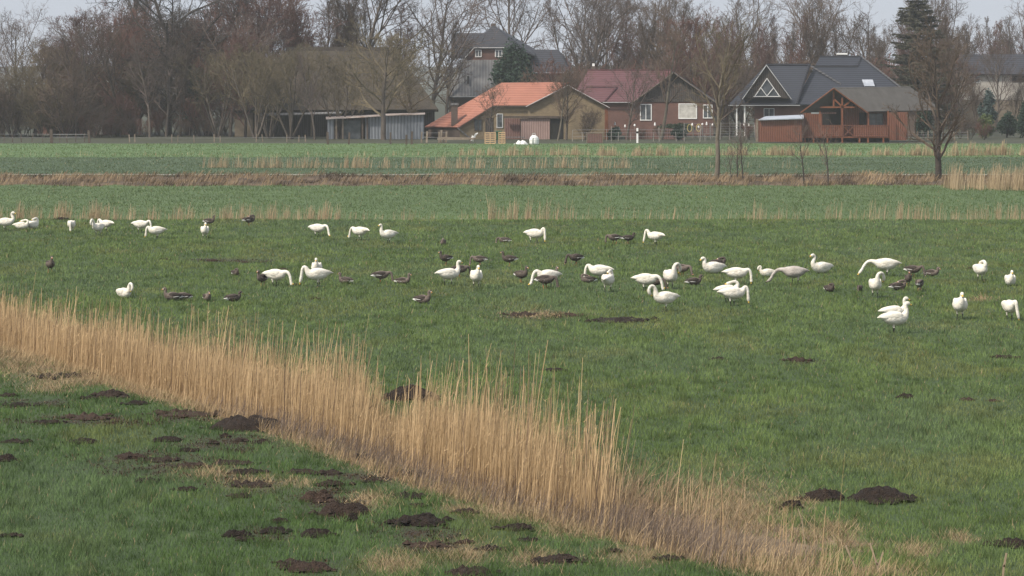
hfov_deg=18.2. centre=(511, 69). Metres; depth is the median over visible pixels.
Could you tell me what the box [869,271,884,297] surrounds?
swan
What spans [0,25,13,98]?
bare tree
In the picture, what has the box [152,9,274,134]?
bare tree
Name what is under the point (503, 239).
goose
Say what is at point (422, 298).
goose
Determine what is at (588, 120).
bare shrub
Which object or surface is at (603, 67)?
bare shrub
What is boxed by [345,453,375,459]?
molehill
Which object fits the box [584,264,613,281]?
swan
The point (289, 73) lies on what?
bare tree
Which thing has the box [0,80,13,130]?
bare shrub
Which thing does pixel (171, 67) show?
bare tree
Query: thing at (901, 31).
bare tree
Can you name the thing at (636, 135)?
marker post
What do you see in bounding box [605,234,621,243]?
goose
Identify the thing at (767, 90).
gable window
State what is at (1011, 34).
bare tree
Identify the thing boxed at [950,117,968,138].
bare shrub
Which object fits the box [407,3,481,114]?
bare tree
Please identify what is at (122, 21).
bare tree
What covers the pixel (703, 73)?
bare shrub
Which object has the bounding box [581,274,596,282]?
goose
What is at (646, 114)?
window
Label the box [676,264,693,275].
goose
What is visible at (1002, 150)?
ditch reeds
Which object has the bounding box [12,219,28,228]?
swan
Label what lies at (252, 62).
bare tree
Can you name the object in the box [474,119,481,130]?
window
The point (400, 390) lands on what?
soil heap
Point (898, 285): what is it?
goose
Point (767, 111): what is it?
window
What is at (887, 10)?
sky
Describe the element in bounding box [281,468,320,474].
molehill
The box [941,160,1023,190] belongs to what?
ditch reeds
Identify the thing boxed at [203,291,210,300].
goose
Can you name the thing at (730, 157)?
sapling
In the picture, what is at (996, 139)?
ground
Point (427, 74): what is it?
wood
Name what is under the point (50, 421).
molehill
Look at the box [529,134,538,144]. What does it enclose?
bulk bag
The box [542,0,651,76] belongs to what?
bare tree
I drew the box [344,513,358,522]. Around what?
molehill
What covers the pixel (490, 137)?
pallet
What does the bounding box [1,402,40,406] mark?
molehill
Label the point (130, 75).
bare tree
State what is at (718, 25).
bare tree
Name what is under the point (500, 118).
window
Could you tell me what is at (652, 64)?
bare shrub
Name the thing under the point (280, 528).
molehill
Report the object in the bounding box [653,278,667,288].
goose
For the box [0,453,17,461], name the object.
molehill
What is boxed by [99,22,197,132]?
bare tree
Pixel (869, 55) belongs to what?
bare shrub
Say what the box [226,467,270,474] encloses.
molehill
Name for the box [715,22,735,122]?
bare tree
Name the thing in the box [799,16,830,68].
bare tree
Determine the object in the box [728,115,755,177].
sapling
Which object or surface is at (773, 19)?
bare tree
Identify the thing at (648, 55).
bare tree
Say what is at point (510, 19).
bare tree
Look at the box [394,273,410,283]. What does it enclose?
goose
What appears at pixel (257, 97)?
bare tree
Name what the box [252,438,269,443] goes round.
molehill
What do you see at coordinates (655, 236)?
swan
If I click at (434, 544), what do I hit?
molehill
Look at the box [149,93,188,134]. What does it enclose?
bare shrub
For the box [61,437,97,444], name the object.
molehill
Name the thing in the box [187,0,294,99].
bare tree
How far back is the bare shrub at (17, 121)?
374.96 m
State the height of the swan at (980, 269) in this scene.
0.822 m
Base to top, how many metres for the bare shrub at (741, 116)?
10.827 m
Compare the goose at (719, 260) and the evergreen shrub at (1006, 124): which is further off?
the evergreen shrub at (1006, 124)
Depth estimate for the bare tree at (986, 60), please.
412.82 m
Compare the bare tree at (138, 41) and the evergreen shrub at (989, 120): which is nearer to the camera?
the evergreen shrub at (989, 120)
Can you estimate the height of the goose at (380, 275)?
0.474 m
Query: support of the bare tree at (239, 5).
on the ground at (996, 139)
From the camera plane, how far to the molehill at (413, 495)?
59.60 m
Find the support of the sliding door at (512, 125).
in the barn at (527, 112)
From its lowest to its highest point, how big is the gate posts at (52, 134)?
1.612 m
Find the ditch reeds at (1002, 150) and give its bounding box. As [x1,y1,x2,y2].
[0,140,1023,155]
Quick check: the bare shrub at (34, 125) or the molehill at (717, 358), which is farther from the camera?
the bare shrub at (34, 125)
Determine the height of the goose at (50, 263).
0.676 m
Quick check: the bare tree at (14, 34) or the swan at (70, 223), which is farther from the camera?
the bare tree at (14, 34)
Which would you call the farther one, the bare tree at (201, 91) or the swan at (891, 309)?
the bare tree at (201, 91)
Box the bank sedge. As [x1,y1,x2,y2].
[0,168,1019,186]
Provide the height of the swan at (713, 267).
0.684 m
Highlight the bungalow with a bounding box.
[728,53,916,136]
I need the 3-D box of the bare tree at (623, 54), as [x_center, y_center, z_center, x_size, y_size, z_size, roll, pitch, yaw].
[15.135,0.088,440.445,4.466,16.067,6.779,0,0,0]
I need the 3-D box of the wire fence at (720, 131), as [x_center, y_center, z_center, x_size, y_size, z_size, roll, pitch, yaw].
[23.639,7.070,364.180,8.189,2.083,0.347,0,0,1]
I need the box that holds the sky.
[0,0,1023,66]
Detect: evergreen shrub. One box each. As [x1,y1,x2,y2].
[607,126,621,139]
[669,125,686,139]
[914,111,932,138]
[977,87,998,134]
[977,113,995,137]
[995,110,1016,137]
[1015,99,1023,137]
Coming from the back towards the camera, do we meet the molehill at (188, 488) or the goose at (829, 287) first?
the goose at (829, 287)
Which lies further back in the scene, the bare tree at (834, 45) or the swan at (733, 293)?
the bare tree at (834, 45)
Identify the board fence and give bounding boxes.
[625,129,652,138]
[654,128,683,138]
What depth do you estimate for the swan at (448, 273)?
117.81 m
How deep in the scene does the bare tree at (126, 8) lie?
439.87 m
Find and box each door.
[485,118,492,138]
[505,118,520,138]
[521,118,549,138]
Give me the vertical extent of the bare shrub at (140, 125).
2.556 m
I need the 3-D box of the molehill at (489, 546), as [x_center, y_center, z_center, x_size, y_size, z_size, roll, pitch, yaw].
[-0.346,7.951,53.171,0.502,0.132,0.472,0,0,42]
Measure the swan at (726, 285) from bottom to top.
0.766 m
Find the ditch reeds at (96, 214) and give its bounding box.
[0,196,1023,220]
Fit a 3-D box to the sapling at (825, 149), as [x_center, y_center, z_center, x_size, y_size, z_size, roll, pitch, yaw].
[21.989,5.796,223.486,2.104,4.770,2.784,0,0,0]
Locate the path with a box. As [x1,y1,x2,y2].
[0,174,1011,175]
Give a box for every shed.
[326,113,424,138]
[756,115,803,141]
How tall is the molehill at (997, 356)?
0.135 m
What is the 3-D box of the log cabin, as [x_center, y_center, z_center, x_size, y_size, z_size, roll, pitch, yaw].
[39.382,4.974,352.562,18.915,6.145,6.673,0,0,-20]
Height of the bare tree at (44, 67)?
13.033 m
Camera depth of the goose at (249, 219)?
163.18 m
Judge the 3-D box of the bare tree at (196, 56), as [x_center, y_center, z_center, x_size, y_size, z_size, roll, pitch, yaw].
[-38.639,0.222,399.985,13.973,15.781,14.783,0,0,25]
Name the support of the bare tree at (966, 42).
on the ground at (996, 139)
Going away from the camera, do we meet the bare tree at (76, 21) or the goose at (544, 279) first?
the goose at (544, 279)
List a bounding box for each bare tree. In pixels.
[0,0,49,125]
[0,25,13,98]
[0,36,105,135]
[0,55,42,136]
[9,30,80,135]
[27,34,95,88]
[35,2,139,136]
[44,0,120,132]
[55,0,176,82]
[74,10,147,135]
[79,0,250,135]
[83,54,170,135]
[96,12,160,116]
[98,34,160,134]
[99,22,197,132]
[104,0,147,60]
[109,0,231,134]
[121,34,161,137]
[129,0,161,107]
[134,33,192,136]
[146,18,218,135]
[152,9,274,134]
[159,11,225,115]
[161,16,202,132]
[166,40,198,135]
[167,41,254,136]
[171,0,286,134]
[185,3,292,136]
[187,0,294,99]
[192,23,278,136]
[200,46,303,138]
[211,0,347,82]
[222,37,333,136]
[227,39,343,138]
[255,0,333,65]
[275,0,319,46]
[290,52,323,139]
[297,49,384,138]
[311,0,447,56]
[314,0,362,46]
[325,1,366,46]
[326,0,376,46]
[332,18,454,139]
[364,39,460,112]
[371,0,513,103]
[383,2,416,71]
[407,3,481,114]
[462,0,564,49]
[471,80,508,138]
[518,67,544,82]
[523,0,637,73]
[537,0,575,69]
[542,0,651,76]
[544,65,584,139]
[545,57,596,139]
[567,0,644,68]
[567,8,609,69]
[571,12,608,69]
[598,54,663,139]
[606,20,640,68]
[608,12,638,68]
[610,0,695,68]
[621,0,699,60]
[628,0,719,70]
[631,17,671,68]
[636,14,657,63]
[639,17,702,139]
[654,20,683,68]
[656,4,731,108]
[675,25,704,67]
[684,8,766,180]
[692,21,723,64]
[695,17,721,63]
[696,26,764,123]
[705,0,785,120]
[712,24,736,81]
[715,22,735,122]
[728,19,752,124]
[731,14,761,123]
[747,12,778,73]
[750,23,777,71]
[751,16,781,63]
[761,0,848,63]
[772,0,860,63]
[779,15,812,67]
[779,22,798,63]
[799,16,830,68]
[818,0,898,73]
[823,17,846,55]
[838,19,861,55]
[861,30,877,62]
[864,33,891,70]
[865,28,889,60]
[869,25,895,77]
[881,0,968,65]
[881,14,982,178]
[893,0,983,69]
[894,20,915,75]
[895,22,920,69]
[897,23,904,65]
[931,16,952,123]
[931,27,987,132]
[939,15,976,61]
[940,15,970,51]
[949,23,984,127]
[961,67,983,131]
[969,35,1023,131]
[977,20,1001,53]
[982,16,1015,53]
[985,20,1012,52]
[997,0,1023,53]
[999,14,1022,53]
[1002,26,1023,53]
[1006,68,1023,119]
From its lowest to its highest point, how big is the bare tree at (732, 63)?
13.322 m
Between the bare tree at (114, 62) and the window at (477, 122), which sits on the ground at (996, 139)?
the bare tree at (114, 62)
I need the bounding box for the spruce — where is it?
[880,0,960,134]
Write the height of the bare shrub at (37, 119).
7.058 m
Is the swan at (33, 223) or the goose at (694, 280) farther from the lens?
the swan at (33, 223)
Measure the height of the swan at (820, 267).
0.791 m
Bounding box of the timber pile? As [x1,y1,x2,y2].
[437,137,473,142]
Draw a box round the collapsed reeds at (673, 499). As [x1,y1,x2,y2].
[597,452,787,568]
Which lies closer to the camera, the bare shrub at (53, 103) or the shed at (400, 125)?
the shed at (400, 125)
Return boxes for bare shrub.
[0,74,51,136]
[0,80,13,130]
[0,85,37,137]
[7,83,64,136]
[9,80,75,137]
[17,106,50,136]
[26,68,101,137]
[26,75,87,136]
[43,105,70,136]
[103,87,149,136]
[127,117,139,134]
[136,116,155,136]
[140,91,183,133]
[143,108,166,135]
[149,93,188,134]
[172,92,222,135]
[172,119,190,136]
[183,94,221,135]
[183,118,196,135]
[197,118,218,136]
[210,96,236,135]
[531,50,585,88]
[563,52,620,81]
[578,105,602,139]
[582,60,630,76]
[617,53,686,73]
[632,53,682,74]
[634,126,647,137]
[635,52,711,87]
[653,125,668,135]
[678,54,733,97]
[682,50,743,128]
[695,75,740,125]
[705,52,764,128]
[711,123,726,137]
[721,120,737,137]
[726,62,763,117]
[728,64,758,122]
[739,122,753,139]
[761,48,824,76]
[790,54,830,81]
[856,46,885,72]
[866,51,901,80]
[883,59,932,87]
[898,62,972,119]
[939,55,981,124]
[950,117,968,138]
[958,115,984,138]
[974,122,992,139]
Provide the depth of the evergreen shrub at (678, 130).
361.54 m
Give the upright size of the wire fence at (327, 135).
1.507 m
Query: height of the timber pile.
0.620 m
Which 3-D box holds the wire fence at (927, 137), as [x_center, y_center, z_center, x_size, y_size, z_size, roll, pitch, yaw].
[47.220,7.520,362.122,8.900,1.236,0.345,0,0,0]
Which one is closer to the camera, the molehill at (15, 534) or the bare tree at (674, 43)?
the molehill at (15, 534)
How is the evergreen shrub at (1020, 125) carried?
on the ground at (996, 139)
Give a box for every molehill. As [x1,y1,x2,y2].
[0,392,17,396]
[0,438,32,443]
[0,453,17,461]
[0,532,23,536]
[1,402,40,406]
[31,372,94,379]
[33,419,67,423]
[57,411,114,420]
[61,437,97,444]
[80,395,98,399]
[90,389,129,398]
[114,451,146,459]
[118,400,150,405]
[134,476,159,482]
[135,455,181,462]
[140,408,224,417]
[152,436,182,442]
[169,486,197,491]
[171,461,211,468]
[177,447,200,451]
[206,440,219,444]
[213,458,260,465]
[220,433,231,437]
[221,529,254,537]
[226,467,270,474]
[226,493,251,497]
[230,480,271,487]
[235,437,249,441]
[235,536,253,541]
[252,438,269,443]
[258,526,291,533]
[267,517,288,523]
[270,558,317,566]
[278,561,337,573]
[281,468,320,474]
[298,489,338,502]
[301,528,337,537]
[311,469,342,475]
[313,479,355,485]
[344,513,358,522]
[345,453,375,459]
[362,478,381,482]
[386,491,431,499]
[387,468,425,476]
[402,539,451,548]
[403,502,427,507]
[443,564,502,575]
[450,507,481,513]
[454,538,473,543]
[474,544,508,551]
[490,522,536,531]
[501,311,538,315]
[517,536,539,541]
[530,553,588,563]
[541,367,567,371]
[557,312,584,316]
[577,316,659,322]
[600,548,623,552]
[652,554,684,560]
[708,356,727,359]
[778,500,802,509]
[782,356,812,361]
[795,488,850,501]
[895,393,913,398]
[959,397,972,400]
[983,537,1023,548]
[990,354,1021,358]
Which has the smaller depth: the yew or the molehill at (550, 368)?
the molehill at (550, 368)
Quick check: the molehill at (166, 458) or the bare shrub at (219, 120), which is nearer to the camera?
the molehill at (166, 458)
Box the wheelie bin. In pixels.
[496,131,501,139]
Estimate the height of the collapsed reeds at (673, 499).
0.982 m
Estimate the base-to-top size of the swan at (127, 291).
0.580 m
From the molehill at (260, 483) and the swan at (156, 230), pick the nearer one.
the molehill at (260, 483)
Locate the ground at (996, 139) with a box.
[0,83,1023,575]
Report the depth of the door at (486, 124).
365.97 m
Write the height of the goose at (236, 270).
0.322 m
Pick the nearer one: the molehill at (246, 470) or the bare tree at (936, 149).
the molehill at (246, 470)
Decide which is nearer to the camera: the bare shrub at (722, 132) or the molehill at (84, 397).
the molehill at (84, 397)
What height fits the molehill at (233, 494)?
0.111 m
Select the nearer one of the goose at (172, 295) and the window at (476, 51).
the goose at (172, 295)
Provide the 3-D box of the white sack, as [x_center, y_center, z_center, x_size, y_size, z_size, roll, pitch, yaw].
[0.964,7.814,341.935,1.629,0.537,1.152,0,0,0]
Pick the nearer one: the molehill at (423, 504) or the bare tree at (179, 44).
the molehill at (423, 504)
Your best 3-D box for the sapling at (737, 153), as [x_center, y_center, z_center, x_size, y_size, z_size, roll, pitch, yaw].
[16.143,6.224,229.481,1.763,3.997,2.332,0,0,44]
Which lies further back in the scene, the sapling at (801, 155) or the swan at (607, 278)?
the sapling at (801, 155)
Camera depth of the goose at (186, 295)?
111.03 m
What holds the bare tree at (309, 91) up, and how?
on the ground at (996, 139)
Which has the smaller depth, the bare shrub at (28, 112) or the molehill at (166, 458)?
the molehill at (166, 458)
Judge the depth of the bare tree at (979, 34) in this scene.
438.29 m
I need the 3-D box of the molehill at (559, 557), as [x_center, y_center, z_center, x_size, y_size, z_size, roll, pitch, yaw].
[0.764,7.947,52.021,0.978,0.172,0.716,0,0,0]
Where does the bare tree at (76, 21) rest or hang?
on the ground at (996, 139)
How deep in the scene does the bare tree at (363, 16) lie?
411.23 m
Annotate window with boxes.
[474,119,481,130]
[475,50,481,56]
[495,50,501,56]
[497,114,502,127]
[640,104,651,120]
[678,103,696,118]
[703,105,712,117]
[754,78,780,96]
[764,108,773,116]
[859,113,865,124]
[869,113,882,124]
[1012,75,1023,81]
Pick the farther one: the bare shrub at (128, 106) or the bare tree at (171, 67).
the bare tree at (171, 67)
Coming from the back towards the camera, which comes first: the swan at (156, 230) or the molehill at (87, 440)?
the swan at (156, 230)
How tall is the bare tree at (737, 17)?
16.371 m
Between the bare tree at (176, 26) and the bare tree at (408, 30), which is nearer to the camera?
the bare tree at (176, 26)
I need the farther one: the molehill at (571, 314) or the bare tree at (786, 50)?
the bare tree at (786, 50)
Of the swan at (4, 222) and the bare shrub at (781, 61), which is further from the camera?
the bare shrub at (781, 61)
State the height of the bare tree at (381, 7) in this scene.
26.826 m
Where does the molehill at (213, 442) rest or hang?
on the ground at (996, 139)
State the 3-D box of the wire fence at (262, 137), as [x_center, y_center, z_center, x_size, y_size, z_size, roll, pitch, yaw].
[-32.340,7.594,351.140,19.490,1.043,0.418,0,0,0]
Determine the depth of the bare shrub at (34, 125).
379.80 m
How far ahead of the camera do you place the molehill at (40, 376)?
83.08 m
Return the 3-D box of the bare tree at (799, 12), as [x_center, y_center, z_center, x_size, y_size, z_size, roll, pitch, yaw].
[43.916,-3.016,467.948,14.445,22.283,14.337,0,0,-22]
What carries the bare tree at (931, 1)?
on the ground at (996, 139)
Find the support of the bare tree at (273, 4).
on the ground at (996, 139)
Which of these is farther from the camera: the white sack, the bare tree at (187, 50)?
the bare tree at (187, 50)
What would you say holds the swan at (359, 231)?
on the ground at (996, 139)
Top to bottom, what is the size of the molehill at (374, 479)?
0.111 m
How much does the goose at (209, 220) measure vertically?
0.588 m
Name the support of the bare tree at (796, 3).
on the ground at (996, 139)
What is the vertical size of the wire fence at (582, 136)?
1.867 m
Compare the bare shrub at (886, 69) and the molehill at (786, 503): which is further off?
the bare shrub at (886, 69)
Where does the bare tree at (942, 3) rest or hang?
on the ground at (996, 139)
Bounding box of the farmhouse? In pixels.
[449,23,571,111]
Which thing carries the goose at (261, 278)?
on the ground at (996, 139)
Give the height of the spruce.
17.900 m
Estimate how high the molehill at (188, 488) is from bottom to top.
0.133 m
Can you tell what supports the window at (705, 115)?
in the house at (653, 111)
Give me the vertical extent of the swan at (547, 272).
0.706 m
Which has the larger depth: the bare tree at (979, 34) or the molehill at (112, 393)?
the bare tree at (979, 34)
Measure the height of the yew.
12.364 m
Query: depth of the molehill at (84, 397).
77.70 m
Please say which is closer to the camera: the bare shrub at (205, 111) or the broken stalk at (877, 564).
the broken stalk at (877, 564)
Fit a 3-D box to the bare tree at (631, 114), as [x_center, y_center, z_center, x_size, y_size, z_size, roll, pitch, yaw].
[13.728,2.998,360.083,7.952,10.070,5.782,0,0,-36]
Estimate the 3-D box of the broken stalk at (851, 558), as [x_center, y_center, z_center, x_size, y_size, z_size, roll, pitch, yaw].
[5.360,7.766,50.526,0.206,0.499,0.028,0,0,0]
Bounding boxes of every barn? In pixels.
[234,47,437,136]
[425,82,609,139]
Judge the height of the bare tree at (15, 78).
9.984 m
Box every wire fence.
[4,132,84,141]
[129,134,305,141]
[326,131,412,143]
[421,130,446,142]
[572,126,704,141]
[684,122,755,139]
[908,130,967,139]
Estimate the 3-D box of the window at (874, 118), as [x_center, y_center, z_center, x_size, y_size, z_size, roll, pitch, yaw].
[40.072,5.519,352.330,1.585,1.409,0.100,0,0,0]
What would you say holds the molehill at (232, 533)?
on the ground at (996, 139)
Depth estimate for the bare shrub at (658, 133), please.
364.04 m
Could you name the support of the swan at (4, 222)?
on the ground at (996, 139)
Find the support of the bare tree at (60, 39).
on the ground at (996, 139)
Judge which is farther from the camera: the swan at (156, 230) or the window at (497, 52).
the window at (497, 52)
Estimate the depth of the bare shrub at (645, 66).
429.39 m
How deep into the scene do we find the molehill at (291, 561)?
51.62 m
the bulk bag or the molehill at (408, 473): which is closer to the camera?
the molehill at (408, 473)
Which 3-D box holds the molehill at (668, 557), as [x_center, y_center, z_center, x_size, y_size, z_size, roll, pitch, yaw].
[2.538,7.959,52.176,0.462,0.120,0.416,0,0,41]
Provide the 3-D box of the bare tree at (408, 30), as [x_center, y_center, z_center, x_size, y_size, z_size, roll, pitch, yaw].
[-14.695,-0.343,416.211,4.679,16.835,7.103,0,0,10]
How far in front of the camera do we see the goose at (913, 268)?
122.62 m
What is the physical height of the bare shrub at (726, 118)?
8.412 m
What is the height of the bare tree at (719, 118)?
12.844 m
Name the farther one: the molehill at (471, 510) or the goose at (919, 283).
the goose at (919, 283)
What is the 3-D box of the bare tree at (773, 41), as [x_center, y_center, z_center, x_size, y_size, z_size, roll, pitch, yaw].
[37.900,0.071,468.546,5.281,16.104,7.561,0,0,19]
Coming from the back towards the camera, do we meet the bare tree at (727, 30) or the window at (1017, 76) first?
the bare tree at (727, 30)
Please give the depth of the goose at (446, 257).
130.66 m
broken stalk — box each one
[798,509,805,569]
[845,545,855,571]
[869,543,883,573]
[1002,553,1006,575]
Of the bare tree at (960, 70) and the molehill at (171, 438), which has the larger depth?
the bare tree at (960, 70)
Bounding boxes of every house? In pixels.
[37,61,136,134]
[577,63,715,134]
[954,54,1023,127]
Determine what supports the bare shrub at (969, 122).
on the ground at (996, 139)
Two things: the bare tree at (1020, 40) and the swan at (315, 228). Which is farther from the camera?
the bare tree at (1020, 40)
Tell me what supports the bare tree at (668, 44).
on the ground at (996, 139)
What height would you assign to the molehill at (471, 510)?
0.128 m
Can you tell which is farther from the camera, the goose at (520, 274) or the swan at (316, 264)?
the swan at (316, 264)
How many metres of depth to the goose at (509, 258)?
129.99 m
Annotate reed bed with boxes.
[0,273,844,556]
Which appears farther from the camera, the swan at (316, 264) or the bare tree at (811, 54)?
the bare tree at (811, 54)
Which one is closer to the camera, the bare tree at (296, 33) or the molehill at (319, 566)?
the molehill at (319, 566)
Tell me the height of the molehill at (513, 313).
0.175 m
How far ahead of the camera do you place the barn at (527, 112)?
365.94 m
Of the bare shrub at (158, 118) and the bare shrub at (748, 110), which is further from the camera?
the bare shrub at (748, 110)
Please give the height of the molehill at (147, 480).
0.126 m
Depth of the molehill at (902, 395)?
77.48 m
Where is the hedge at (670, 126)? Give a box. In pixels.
[653,122,697,134]
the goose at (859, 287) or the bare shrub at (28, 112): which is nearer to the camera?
the goose at (859, 287)
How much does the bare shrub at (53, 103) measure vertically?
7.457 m
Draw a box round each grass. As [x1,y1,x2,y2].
[0,143,1023,219]
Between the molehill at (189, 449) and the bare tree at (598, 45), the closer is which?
the molehill at (189, 449)
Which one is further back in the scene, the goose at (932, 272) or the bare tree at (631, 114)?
the bare tree at (631, 114)
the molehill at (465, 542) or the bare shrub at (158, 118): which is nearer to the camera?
the molehill at (465, 542)
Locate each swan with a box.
[0,211,15,230]
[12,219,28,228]
[28,217,38,228]
[67,220,75,232]
[90,219,104,235]
[97,219,113,229]
[116,282,132,297]
[131,220,151,232]
[144,226,167,238]
[200,222,208,237]
[262,269,294,286]
[299,265,332,286]
[308,224,330,236]
[311,258,321,268]
[348,226,369,239]
[377,224,397,242]
[435,260,463,285]
[470,265,482,287]
[523,227,545,243]
[528,269,561,287]
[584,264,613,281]
[601,269,614,291]
[631,273,665,289]
[643,229,664,244]
[647,284,680,311]
[663,262,681,289]
[699,257,726,272]
[713,280,739,302]
[717,285,749,305]
[722,267,752,283]
[757,265,776,276]
[767,266,809,283]
[809,254,833,272]
[857,258,900,276]
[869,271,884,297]
[877,301,912,331]
[878,297,910,312]
[952,292,967,319]
[972,260,987,280]
[1001,300,1019,320]
[1004,270,1015,285]
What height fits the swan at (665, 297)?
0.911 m
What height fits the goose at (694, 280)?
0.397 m
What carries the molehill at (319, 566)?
on the ground at (996, 139)
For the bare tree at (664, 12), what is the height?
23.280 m
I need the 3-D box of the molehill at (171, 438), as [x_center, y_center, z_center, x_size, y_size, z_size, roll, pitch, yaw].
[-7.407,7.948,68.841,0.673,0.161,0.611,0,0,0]
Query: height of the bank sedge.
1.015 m
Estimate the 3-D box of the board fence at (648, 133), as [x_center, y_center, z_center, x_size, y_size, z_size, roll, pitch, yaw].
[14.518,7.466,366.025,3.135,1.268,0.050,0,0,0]
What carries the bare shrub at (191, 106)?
on the ground at (996, 139)
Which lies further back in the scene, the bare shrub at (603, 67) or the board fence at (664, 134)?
the bare shrub at (603, 67)
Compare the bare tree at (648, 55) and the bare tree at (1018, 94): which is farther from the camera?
the bare tree at (648, 55)
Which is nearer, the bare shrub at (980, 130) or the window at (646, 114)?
the bare shrub at (980, 130)
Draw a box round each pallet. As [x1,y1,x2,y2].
[485,132,495,143]
[498,132,504,143]
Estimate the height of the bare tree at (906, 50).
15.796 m
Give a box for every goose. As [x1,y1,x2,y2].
[45,256,54,269]
[162,287,183,299]
[179,292,192,299]
[203,215,215,226]
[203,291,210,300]
[224,291,241,301]
[231,268,238,275]
[242,215,254,225]
[256,270,267,282]
[338,272,352,282]
[370,271,393,281]
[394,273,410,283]
[413,290,431,302]
[438,251,452,264]
[451,265,470,274]
[469,255,487,265]
[495,237,511,242]
[500,251,517,263]
[514,266,528,282]
[534,275,559,288]
[564,254,584,263]
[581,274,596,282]
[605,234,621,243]
[621,232,634,242]
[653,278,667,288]
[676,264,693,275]
[685,274,702,284]
[709,257,725,263]
[823,283,833,291]
[857,285,862,291]
[888,279,905,289]
[904,265,925,276]
[904,271,911,284]
[915,279,923,289]
[925,267,939,275]
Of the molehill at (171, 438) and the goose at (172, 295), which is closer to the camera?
the molehill at (171, 438)
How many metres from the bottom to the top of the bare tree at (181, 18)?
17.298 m
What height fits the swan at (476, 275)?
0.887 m
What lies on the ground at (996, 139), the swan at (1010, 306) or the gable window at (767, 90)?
the swan at (1010, 306)
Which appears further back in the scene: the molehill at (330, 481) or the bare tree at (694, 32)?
the bare tree at (694, 32)
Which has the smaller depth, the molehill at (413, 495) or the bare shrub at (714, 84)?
the molehill at (413, 495)
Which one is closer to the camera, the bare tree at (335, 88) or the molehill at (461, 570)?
the molehill at (461, 570)
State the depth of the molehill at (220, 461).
64.94 m
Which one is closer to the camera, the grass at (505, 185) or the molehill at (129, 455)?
the molehill at (129, 455)
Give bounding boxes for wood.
[0,65,896,82]
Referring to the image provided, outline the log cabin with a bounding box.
[800,86,941,142]
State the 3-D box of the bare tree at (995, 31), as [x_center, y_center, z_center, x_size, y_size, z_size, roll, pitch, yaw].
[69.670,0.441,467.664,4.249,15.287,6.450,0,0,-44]
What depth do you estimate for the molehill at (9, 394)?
78.23 m
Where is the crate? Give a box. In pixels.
[586,133,602,142]
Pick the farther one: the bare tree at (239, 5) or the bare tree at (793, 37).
the bare tree at (793, 37)
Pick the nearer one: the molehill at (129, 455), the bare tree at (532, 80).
the molehill at (129, 455)
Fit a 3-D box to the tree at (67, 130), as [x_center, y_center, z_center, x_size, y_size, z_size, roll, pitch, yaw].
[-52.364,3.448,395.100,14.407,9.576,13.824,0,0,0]
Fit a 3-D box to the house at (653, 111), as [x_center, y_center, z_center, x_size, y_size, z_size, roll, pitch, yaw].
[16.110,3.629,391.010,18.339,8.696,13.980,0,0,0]
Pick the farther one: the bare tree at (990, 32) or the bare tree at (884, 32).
the bare tree at (884, 32)
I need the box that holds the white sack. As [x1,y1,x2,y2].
[516,140,526,143]
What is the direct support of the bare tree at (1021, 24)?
on the ground at (996, 139)
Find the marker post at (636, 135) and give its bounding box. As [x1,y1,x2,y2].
[636,128,637,142]
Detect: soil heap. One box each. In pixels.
[199,414,289,432]
[308,501,369,516]
[370,384,440,401]
[383,512,454,527]
[846,485,917,504]
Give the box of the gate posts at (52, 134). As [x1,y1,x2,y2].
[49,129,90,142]
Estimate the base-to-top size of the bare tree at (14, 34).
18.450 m
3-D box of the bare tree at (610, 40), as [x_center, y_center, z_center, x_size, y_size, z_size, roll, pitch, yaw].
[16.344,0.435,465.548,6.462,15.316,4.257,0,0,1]
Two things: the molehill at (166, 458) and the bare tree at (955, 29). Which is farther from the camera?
the bare tree at (955, 29)
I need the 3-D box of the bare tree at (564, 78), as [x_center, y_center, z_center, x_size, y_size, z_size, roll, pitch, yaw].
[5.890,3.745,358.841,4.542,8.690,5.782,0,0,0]
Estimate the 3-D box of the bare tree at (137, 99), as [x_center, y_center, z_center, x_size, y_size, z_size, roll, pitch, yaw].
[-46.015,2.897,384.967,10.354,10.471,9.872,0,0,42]
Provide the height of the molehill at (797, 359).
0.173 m
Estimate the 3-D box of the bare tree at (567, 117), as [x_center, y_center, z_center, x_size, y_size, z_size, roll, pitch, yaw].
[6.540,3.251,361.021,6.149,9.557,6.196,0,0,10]
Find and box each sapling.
[721,140,740,177]
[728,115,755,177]
[728,128,752,180]
[785,110,814,183]
[813,119,841,184]
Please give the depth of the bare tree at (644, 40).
467.93 m
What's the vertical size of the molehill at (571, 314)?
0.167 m
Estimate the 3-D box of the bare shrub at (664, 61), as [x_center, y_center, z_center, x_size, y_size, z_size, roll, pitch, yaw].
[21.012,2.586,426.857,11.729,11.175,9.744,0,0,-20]
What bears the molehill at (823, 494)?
on the ground at (996, 139)
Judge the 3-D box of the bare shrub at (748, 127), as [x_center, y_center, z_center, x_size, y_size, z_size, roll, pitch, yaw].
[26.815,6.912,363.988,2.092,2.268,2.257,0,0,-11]
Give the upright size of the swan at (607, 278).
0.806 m
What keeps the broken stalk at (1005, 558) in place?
on the ground at (996, 139)
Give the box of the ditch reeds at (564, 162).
[202,152,797,168]
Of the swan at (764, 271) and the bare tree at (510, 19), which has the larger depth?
the bare tree at (510, 19)
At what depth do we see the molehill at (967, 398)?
76.90 m
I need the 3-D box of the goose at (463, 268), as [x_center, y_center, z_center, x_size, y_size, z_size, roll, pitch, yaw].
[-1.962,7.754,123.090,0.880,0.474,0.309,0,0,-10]
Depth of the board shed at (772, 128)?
349.00 m
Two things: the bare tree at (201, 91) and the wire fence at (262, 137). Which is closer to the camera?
the wire fence at (262, 137)
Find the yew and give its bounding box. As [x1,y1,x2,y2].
[487,35,537,85]

